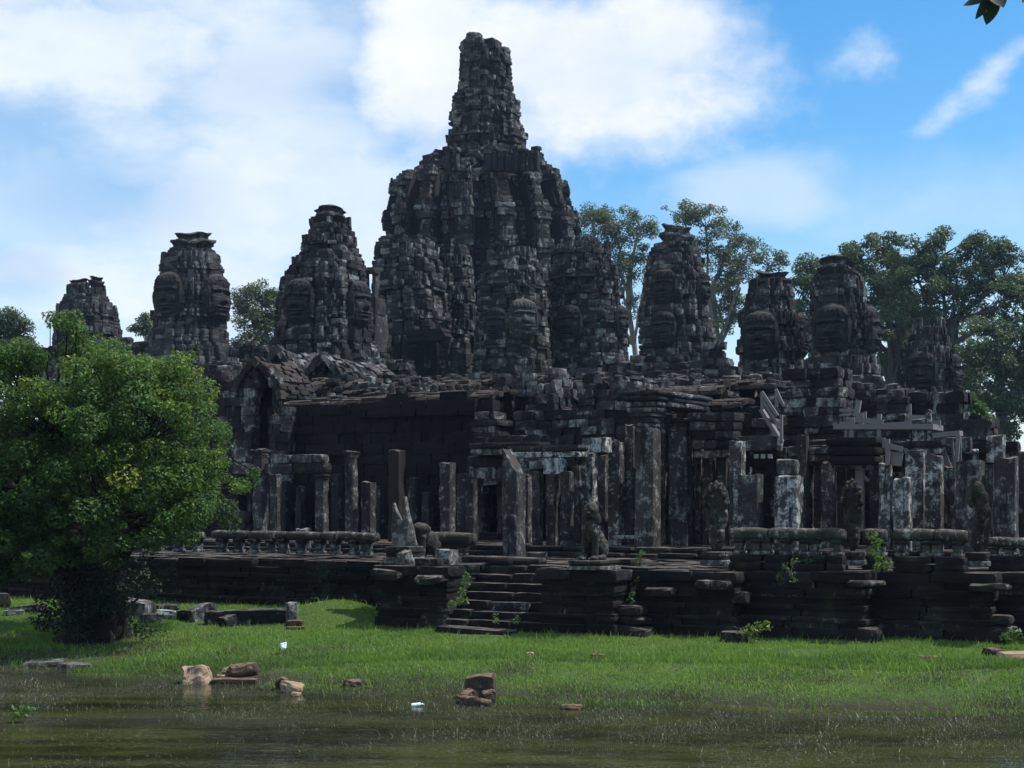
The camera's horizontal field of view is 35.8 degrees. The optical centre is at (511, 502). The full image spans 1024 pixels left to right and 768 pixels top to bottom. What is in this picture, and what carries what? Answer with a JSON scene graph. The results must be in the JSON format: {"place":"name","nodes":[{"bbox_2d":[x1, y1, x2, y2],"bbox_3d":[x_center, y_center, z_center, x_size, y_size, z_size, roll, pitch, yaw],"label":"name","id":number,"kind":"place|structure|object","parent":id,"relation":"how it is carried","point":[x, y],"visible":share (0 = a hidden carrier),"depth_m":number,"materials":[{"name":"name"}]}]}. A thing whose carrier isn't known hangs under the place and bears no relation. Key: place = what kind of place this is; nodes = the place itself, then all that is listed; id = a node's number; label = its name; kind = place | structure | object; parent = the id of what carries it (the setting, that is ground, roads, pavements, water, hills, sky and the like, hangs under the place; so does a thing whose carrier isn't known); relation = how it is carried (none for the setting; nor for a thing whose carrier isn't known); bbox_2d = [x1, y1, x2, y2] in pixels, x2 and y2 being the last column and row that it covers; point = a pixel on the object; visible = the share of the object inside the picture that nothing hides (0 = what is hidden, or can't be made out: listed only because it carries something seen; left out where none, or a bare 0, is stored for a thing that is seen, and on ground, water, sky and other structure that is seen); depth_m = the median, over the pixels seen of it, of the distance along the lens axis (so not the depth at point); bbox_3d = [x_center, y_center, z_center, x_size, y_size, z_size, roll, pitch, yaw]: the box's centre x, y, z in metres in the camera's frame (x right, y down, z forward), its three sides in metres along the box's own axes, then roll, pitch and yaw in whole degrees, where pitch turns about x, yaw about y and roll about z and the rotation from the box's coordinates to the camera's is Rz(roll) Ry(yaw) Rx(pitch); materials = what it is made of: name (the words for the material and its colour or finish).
{"place":"outdoors","nodes":[
{"label":"outdoors","id":0,"kind":"place"},
{"bbox_2d":[39,337,897,412],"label":"terrace","id":1,"kind":"structure","parent":0,"point":[713,355],"depth_m":98.25,"materials":[{"name":"stone"}]},
{"bbox_2d":[52,276,122,346],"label":"stone tower","id":2,"kind":"structure","parent":1,"relation":"on","point":[95,306],"depth_m":126.54,"materials":[{"name":"stone"}]},
{"bbox_2d":[146,231,231,362],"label":"stone tower","id":3,"kind":"structure","parent":1,"relation":"on","point":[191,298],"depth_m":115.81,"materials":[{"name":"stone"}]},
{"bbox_2d":[267,204,379,359],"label":"stone tower","id":4,"kind":"structure","parent":1,"relation":"on","point":[323,302],"depth_m":100.85,"materials":[{"name":"stone"}]},
{"bbox_2d":[365,267,388,352],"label":"stone doorframe","id":5,"kind":"object","parent":1,"relation":"on","point":[380,321],"visible":0.52,"depth_m":111.71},
{"bbox_2d":[371,234,455,373],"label":"chapel tower","id":6,"kind":"structure","parent":1,"relation":"on","point":[413,285],"depth_m":123.74,"materials":[{"name":"stone"}]},
{"bbox_2d":[384,328,471,377],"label":"chapel porch","id":7,"kind":"object","parent":1,"relation":"on","point":[434,351],"visible":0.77,"depth_m":115.74,"materials":[{"name":"stone"}]},
{"bbox_2d":[435,244,477,367],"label":"chapel tower","id":8,"kind":"structure","parent":1,"relation":"on","point":[456,260],"depth_m":126.51,"materials":[{"name":"stone"}]},
{"bbox_2d":[472,246,552,373],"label":"chapel tower","id":9,"kind":"structure","parent":1,"relation":"on","point":[511,326],"depth_m":117.93,"materials":[{"name":"stone"}]},
{"bbox_2d":[547,237,633,375],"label":"chapel tower","id":10,"kind":"structure","parent":1,"relation":"on","point":[588,322],"depth_m":121.61,"materials":[{"name":"stone"}]},
{"bbox_2d":[638,223,716,362],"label":"stone tower","id":11,"kind":"structure","parent":1,"relation":"on","point":[674,315],"depth_m":110.11,"materials":[{"name":"stone"}]},
{"bbox_2d":[464,673,495,693],"bbox_3d":[-0.664,3.808,33.182,0.668,0.474,0.542,0,0,0],"label":"rock","id":12,"kind":"object","parent":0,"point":[480,682],"visible":0.64,"depth_m":32.94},
{"bbox_2d":[381,32,581,329],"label":"central tower","id":13,"kind":"structure","parent":0,"point":[482,182],"depth_m":134.13,"materials":[{"name":"stone"}]},
{"bbox_2d":[467,455,502,478],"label":"stone lintel","id":14,"kind":"structure","parent":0,"point":[487,467],"depth_m":54.87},
{"bbox_2d":[469,441,549,455],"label":"stone lintel","id":15,"kind":"structure","parent":14,"relation":"on","point":[487,449],"depth_m":54.16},
{"bbox_2d":[0,666,1023,767],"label":"water","id":16,"kind":"structure","parent":0,"point":[117,739],"depth_m":27.92,"materials":[{"name":"liquid"}]},
{"bbox_2d":[0,619,1023,767],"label":"water weeds","id":17,"kind":"object","parent":16,"relation":"on","point":[735,722],"visible":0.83,"depth_m":32.41,"materials":[{"name":"plant"}]},
{"bbox_2d":[0,593,1023,718],"bbox_3d":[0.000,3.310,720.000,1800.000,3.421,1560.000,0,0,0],"label":"ground","id":18,"kind":"structure","parent":0,"point":[884,705],"depth_m":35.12,"materials":[{"name":"plant"}]},
{"bbox_2d":[0,306,42,405],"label":"dark tree","id":19,"kind":"object","parent":18,"relation":"on","point":[14,323],"visible":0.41,"depth_m":149.53,"materials":[{"name":"green plant"}]},
{"bbox_2d":[28,543,177,642],"bbox_3d":[-11.178,2.414,43.262,3.983,2.978,4.036,0,0,-15],"label":"undergrowth shrub","id":20,"kind":"object","parent":18,"relation":"on","point":[71,609],"visible":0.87,"depth_m":42.12,"materials":[{"name":"green plant"}]},
{"bbox_2d":[0,309,260,645],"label":"bushy tree","id":21,"kind":"object","parent":18,"relation":"on","point":[48,516],"visible":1,"depth_m":40.72,"materials":[{"name":"green plant"}]},
{"bbox_2d":[181,664,212,684],"bbox_3d":[-7.139,3.959,36.033,0.683,0.571,0.762,0,0,0],"label":"rock","id":22,"kind":"object","parent":18,"relation":"on","point":[201,674],"visible":0.77,"depth_m":35.79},
{"bbox_2d":[229,277,279,345],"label":"tall tree","id":23,"kind":"object","parent":18,"relation":"on","point":[264,316],"visible":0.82,"depth_m":179.31,"materials":[{"name":"green plant"}]},
{"bbox_2d":[224,608,287,624],"bbox_3d":[-7.381,3.301,45.994,1.888,0.455,0.706,0,0,3],"label":"fallen slab","id":24,"kind":"object","parent":18,"relation":"on","point":[266,615],"depth_m":45.65,"materials":[{"name":"stone"}]},
{"bbox_2d":[0,548,1023,644],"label":"stone terrace","id":25,"kind":"structure","parent":18,"relation":"on","point":[675,597],"depth_m":42.42,"materials":[{"name":"stone"}]},
{"bbox_2d":[211,530,379,554],"bbox_3d":[-7.065,1.289,51.249,6.537,0.757,0.414,0,0,28],"label":"naga balustrade","id":26,"kind":"object","parent":25,"relation":"on","point":[283,539],"visible":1,"depth_m":51.06,"materials":[{"name":"stone"}]},
{"bbox_2d":[384,496,424,563],"bbox_3d":[-3.158,0.819,46.602,0.958,1.988,0.912,0,0,28],"label":"naga statue","id":27,"kind":"object","parent":25,"relation":"on","point":[403,536],"visible":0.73,"depth_m":46.45,"materials":[{"name":"stone"}]},
{"bbox_2d":[413,522,440,557],"bbox_3d":[-2.662,1.200,47.311,1.127,1.216,1.446,0,0,28],"label":"lion statue","id":28,"kind":"object","parent":25,"relation":"on","point":[427,538],"visible":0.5,"depth_m":47.09,"materials":[{"name":"stone"}]},
{"bbox_2d":[435,532,476,555],"bbox_3d":[-1.839,1.277,49.123,1.533,0.736,0.456,0,0,28],"label":"naga balustrade","id":29,"kind":"object","parent":25,"relation":"on","point":[461,541],"visible":0.66,"depth_m":48.86,"materials":[{"name":"stone"}]},
{"bbox_2d":[150,536,1019,561],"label":"pillar platform","id":30,"kind":"structure","parent":25,"relation":"on","point":[495,548],"depth_m":52.08,"materials":[{"name":"stone"}]},
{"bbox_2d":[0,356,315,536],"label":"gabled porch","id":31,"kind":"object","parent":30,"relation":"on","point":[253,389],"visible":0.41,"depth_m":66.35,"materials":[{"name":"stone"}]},
{"bbox_2d":[250,448,270,540],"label":"stone pillar","id":32,"kind":"structure","parent":30,"relation":"on","point":[261,456],"depth_m":59.34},
{"bbox_2d":[227,463,331,474],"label":"stone lintel","id":33,"kind":"structure","parent":32,"relation":"on","point":[302,468],"depth_m":58.92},
{"bbox_2d":[269,474,280,530],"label":"stone pillar","id":34,"kind":"structure","parent":30,"relation":"on","point":[275,492],"depth_m":62.28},
{"bbox_2d":[313,473,330,541],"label":"stone pillar","id":35,"kind":"structure","parent":30,"relation":"on","point":[321,502],"depth_m":58.32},
{"bbox_2d":[342,450,359,541],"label":"stone pillar","id":36,"kind":"structure","parent":30,"relation":"on","point":[351,497],"depth_m":57.71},
{"bbox_2d":[361,481,375,532],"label":"stone pillar","id":37,"kind":"structure","parent":30,"relation":"on","point":[368,497],"depth_m":60.42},
{"bbox_2d":[267,382,518,538],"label":"gallery wall","id":38,"kind":"structure","parent":30,"relation":"on","point":[427,430],"depth_m":63.24,"materials":[{"name":"black stone"}]},
{"bbox_2d":[388,449,404,541],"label":"stone pillar","id":39,"kind":"structure","parent":30,"relation":"on","point":[396,469],"depth_m":57.47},
{"bbox_2d":[439,462,455,531],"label":"stone pillar","id":40,"kind":"structure","parent":30,"relation":"on","point":[447,496],"depth_m":56.23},
{"bbox_2d":[465,465,477,542],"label":"stone pillar","id":41,"kind":"structure","parent":30,"relation":"on","point":[471,507],"depth_m":56.97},
{"bbox_2d":[532,471,542,545],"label":"stone pillar","id":42,"kind":"structure","parent":30,"relation":"on","point":[537,508],"depth_m":53.26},
{"bbox_2d":[546,475,560,545],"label":"stone pillar","id":43,"kind":"structure","parent":30,"relation":"on","point":[553,493],"depth_m":53.17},
{"bbox_2d":[543,458,566,474],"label":"stone block","id":44,"kind":"structure","parent":43,"relation":"on","point":[554,466],"depth_m":52.75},
{"bbox_2d":[507,445,588,457],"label":"stone lintel","id":45,"kind":"structure","parent":44,"relation":"on","point":[561,451],"depth_m":53.03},
{"bbox_2d":[559,471,574,546],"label":"stone pillar","id":46,"kind":"structure","parent":30,"relation":"on","point":[566,536],"depth_m":52.50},
{"bbox_2d":[473,400,676,539],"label":"gallery wall","id":47,"kind":"structure","parent":30,"relation":"on","point":[610,419],"depth_m":58.58,"materials":[{"name":"stone"}]},
{"bbox_2d":[470,411,512,442],"bbox_3d":[-0.789,-2.781,61.054,1.271,1.418,1.312,0,0,27],"label":"ruined stump","id":48,"kind":"object","parent":47,"relation":"on","point":[491,423],"visible":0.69,"depth_m":60.61,"materials":[{"name":"stone"}]},
{"bbox_2d":[513,409,583,434],"bbox_3d":[1.637,-2.745,60.116,2.894,1.500,1.651,0,0,28],"label":"ruined stump","id":49,"kind":"object","parent":47,"relation":"on","point":[527,422],"visible":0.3,"depth_m":59.73,"materials":[{"name":"stone"}]},
{"bbox_2d":[577,381,653,410],"bbox_3d":[4.085,-3.761,60.820,2.805,1.636,2.351,0,0,29],"label":"ruined stump","id":50,"kind":"object","parent":47,"relation":"on","point":[592,395],"visible":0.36,"depth_m":60.14,"materials":[{"name":"stone"}]},
{"bbox_2d":[572,465,581,543],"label":"stone pillar","id":51,"kind":"structure","parent":30,"relation":"on","point":[576,470],"depth_m":55.62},
{"bbox_2d":[581,452,597,530],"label":"stone pillar","id":52,"kind":"structure","parent":30,"relation":"on","point":[589,468],"depth_m":53.40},
{"bbox_2d":[597,455,607,540],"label":"stone pillar","id":53,"kind":"structure","parent":30,"relation":"on","point":[602,484],"depth_m":55.41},
{"bbox_2d":[608,439,624,544],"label":"stone pillar","id":54,"kind":"structure","parent":30,"relation":"on","point":[616,487],"depth_m":54.24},
{"bbox_2d":[624,424,635,544],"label":"stone pillar","id":55,"kind":"structure","parent":30,"relation":"on","point":[629,494],"depth_m":54.47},
{"bbox_2d":[630,412,665,546],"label":"stone pillar","id":56,"kind":"structure","parent":30,"relation":"on","point":[647,456],"depth_m":51.64,"materials":[{"name":"stone"}]},
{"bbox_2d":[621,390,670,412],"bbox_3d":[4.428,-3.284,51.953,1.435,0.725,1.256,0,0,28],"label":"architrave","id":57,"kind":"object","parent":56,"relation":"on","point":[646,401],"visible":0.97,"depth_m":51.48,"materials":[{"name":"stone"}]},
{"bbox_2d":[660,427,668,544],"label":"stone pillar","id":58,"kind":"structure","parent":30,"relation":"on","point":[664,490],"depth_m":54.33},
{"bbox_2d":[665,418,692,545],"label":"stone pillar","id":59,"kind":"structure","parent":30,"relation":"on","point":[681,485],"depth_m":53.25,"materials":[{"name":"stone"}]},
{"bbox_2d":[687,412,744,449],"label":"stone lintel","id":60,"kind":"structure","parent":59,"relation":"on","point":[715,430],"depth_m":52.59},
{"bbox_2d":[694,449,703,544],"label":"stone pillar","id":61,"kind":"structure","parent":30,"relation":"on","point":[698,479],"depth_m":53.95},
{"bbox_2d":[702,458,715,544],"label":"stone pillar","id":62,"kind":"structure","parent":30,"relation":"on","point":[709,469],"depth_m":53.55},
{"bbox_2d":[717,449,728,544],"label":"stone pillar","id":63,"kind":"structure","parent":30,"relation":"on","point":[723,470],"depth_m":53.33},
{"bbox_2d":[693,450,728,457],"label":"stone lintel","id":64,"kind":"structure","parent":63,"relation":"on","point":[713,454],"depth_m":52.92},
{"bbox_2d":[734,435,783,451],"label":"stone lintel","id":65,"kind":"structure","parent":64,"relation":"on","point":[765,443],"depth_m":52.29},
{"bbox_2d":[759,388,787,441],"bbox_3d":[8.723,-2.895,52.593,0.911,1.849,1.294,0,0,28],"label":"wooden stair","id":66,"kind":"object","parent":65,"relation":"on","point":[768,419],"visible":1,"depth_m":52.16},
{"bbox_2d":[729,440,745,546],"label":"stone pillar","id":67,"kind":"structure","parent":30,"relation":"on","point":[737,459],"depth_m":51.56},
{"bbox_2d":[738,474,763,549],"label":"stone pillar","id":68,"kind":"structure","parent":30,"relation":"on","point":[750,501],"depth_m":49.15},
{"bbox_2d":[774,475,803,549],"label":"stone pillar","id":69,"kind":"structure","parent":30,"relation":"on","point":[788,496],"depth_m":48.95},
{"bbox_2d":[796,434,808,527],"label":"stone pillar","id":70,"kind":"structure","parent":30,"relation":"on","point":[802,442],"depth_m":50.96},
{"bbox_2d":[821,461,836,547],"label":"stone pillar","id":71,"kind":"structure","parent":30,"relation":"on","point":[828,494],"depth_m":50.34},
{"bbox_2d":[826,437,882,464],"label":"stone lintel","id":72,"kind":"structure","parent":71,"relation":"attached to","point":[854,450],"depth_m":49.24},
{"bbox_2d":[665,410,1023,544],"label":"gallery wall","id":73,"kind":"structure","parent":30,"relation":"on","point":[764,463],"depth_m":53.57,"materials":[{"name":"stone"}]},
{"bbox_2d":[665,392,711,411],"bbox_3d":[5.698,-3.375,53.485,1.010,0.515,3.531,0,0,28],"label":"architrave","id":74,"kind":"object","parent":73,"relation":"on","point":[681,401],"visible":0.81,"depth_m":53.12,"materials":[{"name":"stone"}]},
{"bbox_2d":[779,366,857,440],"bbox_3d":[11.267,-3.523,58.110,2.455,2.770,2.272,0,0,27],"label":"ruined stump","id":75,"kind":"object","parent":73,"relation":"on","point":[819,398],"visible":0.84,"depth_m":57.28,"materials":[{"name":"stone"}]},
{"bbox_2d":[953,418,999,442],"bbox_3d":[16.405,-2.194,56.106,1.379,1.565,1.508,0,0,29],"label":"ruined stump","id":76,"kind":"object","parent":73,"relation":"on","point":[977,430],"visible":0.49,"depth_m":55.46,"materials":[{"name":"stone"}]},
{"bbox_2d":[869,465,878,528],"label":"stone pillar","id":77,"kind":"structure","parent":30,"relation":"on","point":[874,497],"depth_m":50.72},
{"bbox_2d":[879,463,892,549],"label":"stone pillar","id":78,"kind":"structure","parent":30,"relation":"on","point":[885,494],"depth_m":49.09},
{"bbox_2d":[892,477,912,550],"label":"stone pillar","id":79,"kind":"structure","parent":30,"relation":"on","point":[902,513],"depth_m":47.39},
{"bbox_2d":[905,449,927,549],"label":"stone pillar","id":80,"kind":"structure","parent":30,"relation":"on","point":[915,464],"depth_m":48.71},
{"bbox_2d":[881,440,945,454],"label":"stone lintel","id":81,"kind":"structure","parent":80,"relation":"on","point":[931,447],"depth_m":49.22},
{"bbox_2d":[912,418,926,440],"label":"stone pillar","id":82,"kind":"structure","parent":81,"relation":"on","point":[918,435],"depth_m":49.91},
{"bbox_2d":[833,400,942,436],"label":"wooden platform","id":83,"kind":"structure","parent":82,"relation":"on","point":[878,425],"depth_m":50.60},
{"bbox_2d":[925,454,943,549],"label":"stone pillar","id":84,"kind":"structure","parent":30,"relation":"on","point":[934,492],"depth_m":47.94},
{"bbox_2d":[944,466,955,547],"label":"stone pillar","id":85,"kind":"structure","parent":30,"relation":"on","point":[949,501],"depth_m":49.35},
{"bbox_2d":[932,430,962,478],"bbox_3d":[13.555,-0.683,49.742,1.105,3.099,0.622,0,0,28],"label":"timber prop","id":86,"kind":"object","parent":85,"relation":"attached to","point":[958,434],"visible":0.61,"depth_m":49.49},
{"bbox_2d":[956,460,984,551],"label":"stone pillar","id":87,"kind":"structure","parent":30,"relation":"on","point":[967,471],"depth_m":46.77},
{"bbox_2d":[984,464,993,549],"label":"stone pillar","id":88,"kind":"structure","parent":30,"relation":"on","point":[989,488],"depth_m":48.98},
{"bbox_2d":[993,456,1019,551],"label":"stone pillar","id":89,"kind":"structure","parent":30,"relation":"on","point":[1006,498],"depth_m":46.69,"materials":[{"name":"stone"}]},
{"bbox_2d":[567,501,620,570],"bbox_3d":[2.190,0.885,42.456,1.042,1.846,1.398,0,0,28],"label":"lion statue","id":90,"kind":"object","parent":25,"relation":"on","point":[595,544],"visible":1,"depth_m":42.14,"materials":[{"name":"stone"}]},
{"bbox_2d":[208,345,985,434],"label":"gallery","id":91,"kind":"object","parent":25,"relation":"on","point":[725,390],"visible":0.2,"depth_m":73.73,"materials":[{"name":"stone"}]},
{"bbox_2d":[481,365,600,435],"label":"ruined pavilion","id":92,"kind":"structure","parent":91,"relation":"on","point":[555,389],"depth_m":63.74,"materials":[{"name":"stone"}]},
{"bbox_2d":[853,389,916,440],"bbox_3d":[13.942,-3.058,59.119,2.706,2.255,2.766,0,0,29],"label":"ruined stump","id":93,"kind":"object","parent":91,"relation":"on","point":[891,405],"visible":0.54,"depth_m":58.05,"materials":[{"name":"stone"}]},
{"bbox_2d":[898,318,964,391],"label":"stone tower","id":94,"kind":"structure","parent":91,"relation":"on","point":[930,360],"depth_m":82.85,"materials":[{"name":"stone"}]},
{"bbox_2d":[909,390,973,440],"bbox_3d":[15.772,-2.758,58.485,2.185,2.614,2.174,0,0,28],"label":"ruined stump","id":95,"kind":"object","parent":91,"relation":"on","point":[947,408],"visible":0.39,"depth_m":57.67,"materials":[{"name":"stone"}]},
{"bbox_2d":[700,480,731,565],"bbox_3d":[5.576,0.556,43.197,0.761,2.325,0.731,0,0,28],"label":"naga statue","id":96,"kind":"object","parent":25,"relation":"on","point":[715,502],"visible":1,"depth_m":43.02,"materials":[{"name":"stone"}]},
{"bbox_2d":[728,527,847,571],"bbox_3d":[7.259,1.232,41.822,3.139,1.159,0.608,0,0,28],"label":"naga balustrade","id":97,"kind":"object","parent":25,"relation":"on","point":[762,540],"visible":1,"depth_m":41.65,"materials":[{"name":"stone"}]},
{"bbox_2d":[840,478,866,565],"bbox_3d":[8.903,0.510,41.393,0.641,2.270,0.623,0,0,27],"label":"naga statue","id":98,"kind":"object","parent":25,"relation":"on","point":[852,500],"visible":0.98,"depth_m":41.23,"materials":[{"name":"stone"}]},
{"bbox_2d":[862,529,888,570],"bbox_3d":[9.559,1.254,41.730,0.603,1.131,0.594,0,0,26],"label":"naga balustrade","id":99,"kind":"object","parent":25,"relation":"on","point":[882,535],"visible":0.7,"depth_m":41.56,"materials":[{"name":"stone"}]},
{"bbox_2d":[892,528,968,572],"bbox_3d":[10.760,1.238,40.862,1.886,1.132,0.606,0,0,28],"label":"naga balustrade","id":100,"kind":"object","parent":25,"relation":"on","point":[932,541],"visible":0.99,"depth_m":40.68,"materials":[{"name":"stone"}]},
{"bbox_2d":[966,476,990,566],"bbox_3d":[11.995,0.479,40.790,0.632,2.351,0.569,0,0,27],"label":"naga statue","id":101,"kind":"object","parent":25,"relation":"on","point":[978,499],"visible":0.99,"depth_m":40.63,"materials":[{"name":"stone"}]},
{"bbox_2d":[987,537,1023,571],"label":"naga balustrade","id":102,"kind":"object","parent":25,"relation":"on","point":[1009,560],"visible":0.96,"depth_m":41.13,"materials":[{"name":"stone"}]},
{"bbox_2d":[575,201,661,363],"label":"tall tree","id":103,"kind":"object","parent":18,"relation":"on","point":[605,221],"visible":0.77,"depth_m":204.24,"materials":[{"name":"green plant"}]},
{"bbox_2d":[660,198,790,340],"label":"tall tree","id":104,"kind":"object","parent":18,"relation":"on","point":[735,277],"visible":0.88,"depth_m":199.51,"materials":[{"name":"green plant"}]},
{"bbox_2d":[790,230,920,384],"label":"dark tree","id":105,"kind":"object","parent":18,"relation":"on","point":[872,276],"visible":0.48,"depth_m":171.19,"materials":[{"name":"green plant"}]},
{"bbox_2d":[876,224,1023,349],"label":"dark tree","id":106,"kind":"object","parent":18,"relation":"on","point":[991,281],"visible":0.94,"depth_m":164.26,"materials":[{"name":"green plant"}]},
{"bbox_2d":[953,315,1023,441],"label":"dark tree","id":107,"kind":"object","parent":18,"relation":"on","point":[1003,361],"visible":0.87,"depth_m":149.10,"materials":[{"name":"green plant"}]},
{"bbox_2d":[0,0,1023,450],"label":"sky","id":108,"kind":"structure","parent":0,"point":[127,126],"materials":[{"name":"blue"}]},
{"bbox_2d":[502,448,525,556],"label":"stone pillar","id":109,"kind":"structure","parent":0,"point":[513,512],"depth_m":50.62,"materials":[{"name":"stone"}]},
{"bbox_2d":[735,270,808,373],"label":"stone tower","id":110,"kind":"structure","parent":0,"point":[771,324],"depth_m":95.43,"materials":[{"name":"stone"}]},
{"bbox_2d":[803,255,883,382],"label":"stone tower","id":111,"kind":"structure","parent":0,"point":[842,329],"depth_m":91.48,"materials":[{"name":"stone"}]},
{"bbox_2d":[963,0,1023,24],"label":"hanging branch","id":112,"kind":"object","parent":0,"point":[988,10],"visible":1,"depth_m":7.37,"materials":[{"name":"green plant"}]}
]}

